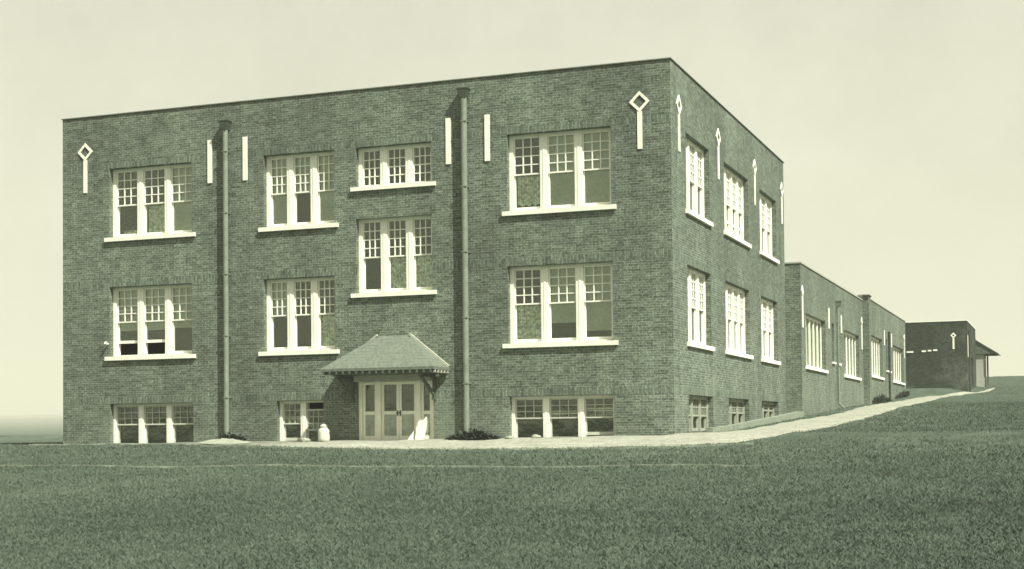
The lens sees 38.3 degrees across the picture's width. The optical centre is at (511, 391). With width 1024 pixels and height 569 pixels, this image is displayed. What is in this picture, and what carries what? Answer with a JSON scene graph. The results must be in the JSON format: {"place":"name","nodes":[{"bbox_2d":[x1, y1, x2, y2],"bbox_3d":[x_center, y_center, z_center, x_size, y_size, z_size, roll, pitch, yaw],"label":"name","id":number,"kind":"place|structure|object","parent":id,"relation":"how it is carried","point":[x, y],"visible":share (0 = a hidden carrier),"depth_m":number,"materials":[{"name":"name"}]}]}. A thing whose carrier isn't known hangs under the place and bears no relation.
{"place":"outdoors","nodes":[
{"label":"outdoors","id":0,"kind":"place"},
{"bbox_2d":[0,376,1023,568],"bbox_3d":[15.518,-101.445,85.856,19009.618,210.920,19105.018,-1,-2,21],"label":"lawn","id":1,"kind":"structure","parent":0,"point":[31,427],"depth_m":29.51,"materials":[{"name":"plant"}]},
{"bbox_2d":[0,464,762,467],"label":"path edging","id":2,"kind":"object","parent":1,"relation":"on","point":[469,466],"visible":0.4,"depth_m":36.69,"materials":[{"name":"grey concrete"}]},
{"bbox_2d":[415,417,426,439],"bbox_3d":[-2.915,1.210,47.409,0.340,0.800,0.340,-1,-2,21],"label":"leaning board","id":3,"kind":"object","parent":1,"relation":"on","point":[420,431],"visible":0.83,"depth_m":47.38,"materials":[{"name":"white wood"}]},
{"bbox_2d":[61,57,786,443],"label":"brick building","id":4,"kind":"structure","parent":1,"relation":"on","point":[581,251],"depth_m":48.87,"materials":[{"name":"brick"}]},
{"bbox_2d":[104,163,195,241],"bbox_3d":[-12.587,-6.601,51.686,3.700,2.590,0.560,-1,-2,21],"label":"window","id":5,"kind":"structure","parent":4,"relation":"in","point":[174,217],"depth_m":51.72,"materials":[{"name":"beige paint"}]},
{"bbox_2d":[104,284,195,360],"bbox_3d":[-12.545,-2.403,51.572,3.700,2.590,0.560,-1,-2,21],"label":"window","id":6,"kind":"structure","parent":4,"relation":"in","point":[141,309],"depth_m":51.74,"materials":[{"name":"beige paint"}]},
{"bbox_2d":[114,403,192,442],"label":"window","id":7,"kind":"structure","parent":4,"relation":"in","point":[142,412],"depth_m":51.65,"materials":[{"name":"beige paint"}]},
{"bbox_2d":[258,151,338,231],"bbox_3d":[-7.096,-6.712,49.613,3.000,2.590,0.560,-1,-2,21],"label":"window","id":8,"kind":"structure","parent":4,"relation":"in","point":[288,176],"depth_m":49.76,"materials":[{"name":"beige paint"}]},
{"bbox_2d":[258,276,339,355],"bbox_3d":[-7.064,-2.513,49.503,3.020,2.590,0.560,-1,-2,21],"label":"window","id":9,"kind":"structure","parent":4,"relation":"in","point":[282,298],"depth_m":49.60,"materials":[{"name":"beige paint"}]},
{"bbox_2d":[280,400,323,440],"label":"window","id":10,"kind":"structure","parent":4,"relation":"in","point":[305,409],"depth_m":49.52,"materials":[{"name":"beige paint"}]},
{"bbox_2d":[382,382,398,439],"bbox_3d":[-3.983,0.652,48.192,0.620,1.930,0.135,-1,-2,21],"label":"door","id":11,"kind":"structure","parent":4,"relation":"in","point":[390,419],"depth_m":48.19,"materials":[{"name":"beige paint"}]},
{"bbox_2d":[350,143,435,191],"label":"window","id":12,"kind":"structure","parent":4,"relation":"in","point":[410,158],"depth_m":48.44,"materials":[{"name":"beige paint"}]},
{"bbox_2d":[351,215,436,297],"bbox_3d":[-3.798,-4.409,48.313,3.060,2.610,0.560,-1,-2,21],"label":"window","id":13,"kind":"structure","parent":4,"relation":"in","point":[410,273],"depth_m":48.43,"materials":[{"name":"beige paint"}]},
{"bbox_2d":[399,381,415,439],"bbox_3d":[-3.393,0.640,47.969,0.620,1.930,0.135,-1,-2,21],"label":"door","id":14,"kind":"structure","parent":4,"relation":"in","point":[407,419],"depth_m":47.99,"materials":[{"name":"beige paint"}]},
{"bbox_2d":[502,127,615,215],"bbox_3d":[1.519,-6.885,46.361,3.760,2.590,0.560,-1,-2,21],"label":"window","id":15,"kind":"structure","parent":4,"relation":"in","point":[563,183],"depth_m":46.47,"materials":[{"name":"beige paint"}]},
{"bbox_2d":[502,262,617,347],"bbox_3d":[1.556,-2.687,46.249,3.790,2.590,0.560,-1,-2,21],"label":"window","id":16,"kind":"structure","parent":4,"relation":"in","point":[582,294],"depth_m":46.37,"materials":[{"name":"beige paint"}]},
{"bbox_2d":[512,395,613,437],"bbox_3d":[1.641,0.899,46.255,3.450,1.520,0.330,-1,-2,21],"label":"window","id":17,"kind":"structure","parent":4,"relation":"in","point":[546,405],"depth_m":46.29,"materials":[{"name":"beige paint"}]},
{"bbox_2d":[689,395,707,430],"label":"window","id":18,"kind":"structure","parent":4,"relation":"in","point":[698,405],"depth_m":48.56,"materials":[{"name":"beige paint"}]},
{"bbox_2d":[685,138,713,226],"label":"window","id":19,"kind":"structure","parent":4,"relation":"in","point":[694,154],"depth_m":48.64,"materials":[{"name":"beige paint"}]},
{"bbox_2d":[687,267,714,350],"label":"window","id":20,"kind":"structure","parent":4,"relation":"in","point":[696,280],"depth_m":48.53,"materials":[{"name":"beige paint"}]},
{"bbox_2d":[729,399,744,423],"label":"window","id":21,"kind":"structure","parent":4,"relation":"in","point":[736,406],"depth_m":54.09,"materials":[{"name":"beige paint"}]},
{"bbox_2d":[724,166,751,248],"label":"window","id":22,"kind":"structure","parent":4,"relation":"in","point":[733,185],"depth_m":54.34,"materials":[{"name":"beige paint"}]},
{"bbox_2d":[725,283,753,358],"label":"window","id":23,"kind":"structure","parent":4,"relation":"in","point":[735,297],"depth_m":54.33,"materials":[{"name":"beige paint"}]},
{"bbox_2d":[762,401,773,417],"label":"window","id":24,"kind":"structure","parent":4,"relation":"in","point":[767,407],"depth_m":59.67,"materials":[{"name":"beige paint"}]},
{"bbox_2d":[759,193,779,263],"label":"window","id":25,"kind":"structure","parent":4,"relation":"in","point":[765,204],"depth_m":59.95,"materials":[{"name":"beige paint"}]},
{"bbox_2d":[761,298,780,364],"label":"window","id":26,"kind":"structure","parent":4,"relation":"in","point":[766,306],"depth_m":59.82,"materials":[{"name":"beige paint"}]},
{"bbox_2d":[189,442,753,450],"bbox_3d":[-2.212,1.741,44.355,18.929,0.371,1.547,-1,-2,23],"label":"path edging","id":27,"kind":"object","parent":1,"relation":"on","point":[485,449],"visible":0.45,"depth_m":42.84,"materials":[{"name":"grey concrete"}]},
{"bbox_2d":[706,411,803,431],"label":"retaining kerb","id":28,"kind":"structure","parent":1,"relation":"on","point":[766,420],"depth_m":52.55,"materials":[{"name":"concrete"}]},
{"bbox_2d":[785,262,905,415],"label":"brick wing","id":29,"kind":"structure","parent":1,"relation":"on","point":[845,348],"depth_m":71.49,"materials":[{"name":"brick"}]},
{"bbox_2d":[806,315,828,372],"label":"window","id":30,"kind":"structure","parent":29,"relation":"in","point":[813,347],"depth_m":66.65,"materials":[{"name":"beige paint"}]},
{"bbox_2d":[844,331,861,380],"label":"window","id":31,"kind":"structure","parent":29,"relation":"in","point":[849,339],"depth_m":77.62,"materials":[{"name":"beige paint"}]},
{"bbox_2d":[871,337,884,379],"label":"window","id":32,"kind":"structure","parent":29,"relation":"in","point":[874,342],"depth_m":88.40,"materials":[{"name":"beige paint"}]},
{"bbox_2d":[893,347,905,384],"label":"window","id":33,"kind":"structure","parent":29,"relation":"in","point":[896,352],"depth_m":98.69,"materials":[{"name":"beige paint"}]},
{"bbox_2d":[872,393,891,403],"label":"weed clump","id":34,"kind":"object","parent":1,"relation":"on","point":[881,399],"visible":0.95,"depth_m":85.13,"materials":[{"name":"green plant"}]},
{"bbox_2d":[894,391,910,398],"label":"weed clump","id":35,"kind":"object","parent":1,"relation":"on","point":[903,394],"visible":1,"depth_m":96.77,"materials":[{"name":"green plant"}]},
{"bbox_2d":[905,320,1000,391],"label":"end brick block","id":36,"kind":"structure","parent":1,"relation":"on","point":[952,354],"depth_m":101.98,"materials":[{"name":"grey brick"}]},
{"bbox_2d":[29,388,994,448],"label":"path","id":37,"kind":"structure","parent":0,"point":[815,423],"depth_m":45.53,"materials":[{"name":"beige concrete"}]},
{"bbox_2d":[197,438,249,443],"bbox_3d":[-9.623,1.659,49.392,2.300,0.202,1.008,-1,-2,21],"label":"sand mound","id":38,"kind":"object","parent":37,"relation":"on","point":[223,441],"visible":0.98,"depth_m":49.09,"materials":[{"name":"beige sand"}]},
{"bbox_2d":[215,431,246,440],"bbox_3d":[-9.560,1.522,49.760,1.428,0.455,0.781,-1,-2,21],"label":"weed clump","id":39,"kind":"object","parent":37,"relation":"on","point":[231,436],"visible":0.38,"depth_m":49.68,"materials":[{"name":"green plant"}]},
{"bbox_2d":[299,438,310,441],"bbox_3d":[-6.833,1.608,48.490,0.298,0.179,0.371,1,-2,-39],"label":"pale stone","id":40,"kind":"object","parent":37,"relation":"on","point":[304,440],"visible":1,"depth_m":48.37,"materials":[{"name":"white stone"}]},
{"bbox_2d":[317,423,330,441],"bbox_3d":[-6.154,1.337,48.224,0.390,0.605,0.390,0,-2,-26],"label":"milk can","id":41,"kind":"object","parent":37,"relation":"on","point":[323,431],"visible":1,"depth_m":48.08,"materials":[{"name":"metal"}]},
{"bbox_2d":[444,427,502,439],"bbox_3d":[-1.245,1.337,46.615,2.014,0.462,0.791,-1,-2,21],"label":"weed clump","id":42,"kind":"object","parent":37,"relation":"on","point":[474,434],"visible":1,"depth_m":46.47,"materials":[{"name":"green plant"}]},
{"bbox_2d":[0,0,1023,413],"label":"sky","id":43,"kind":"structure","parent":0,"point":[896,127],"materials":[{"name":"beige"}]}
]}

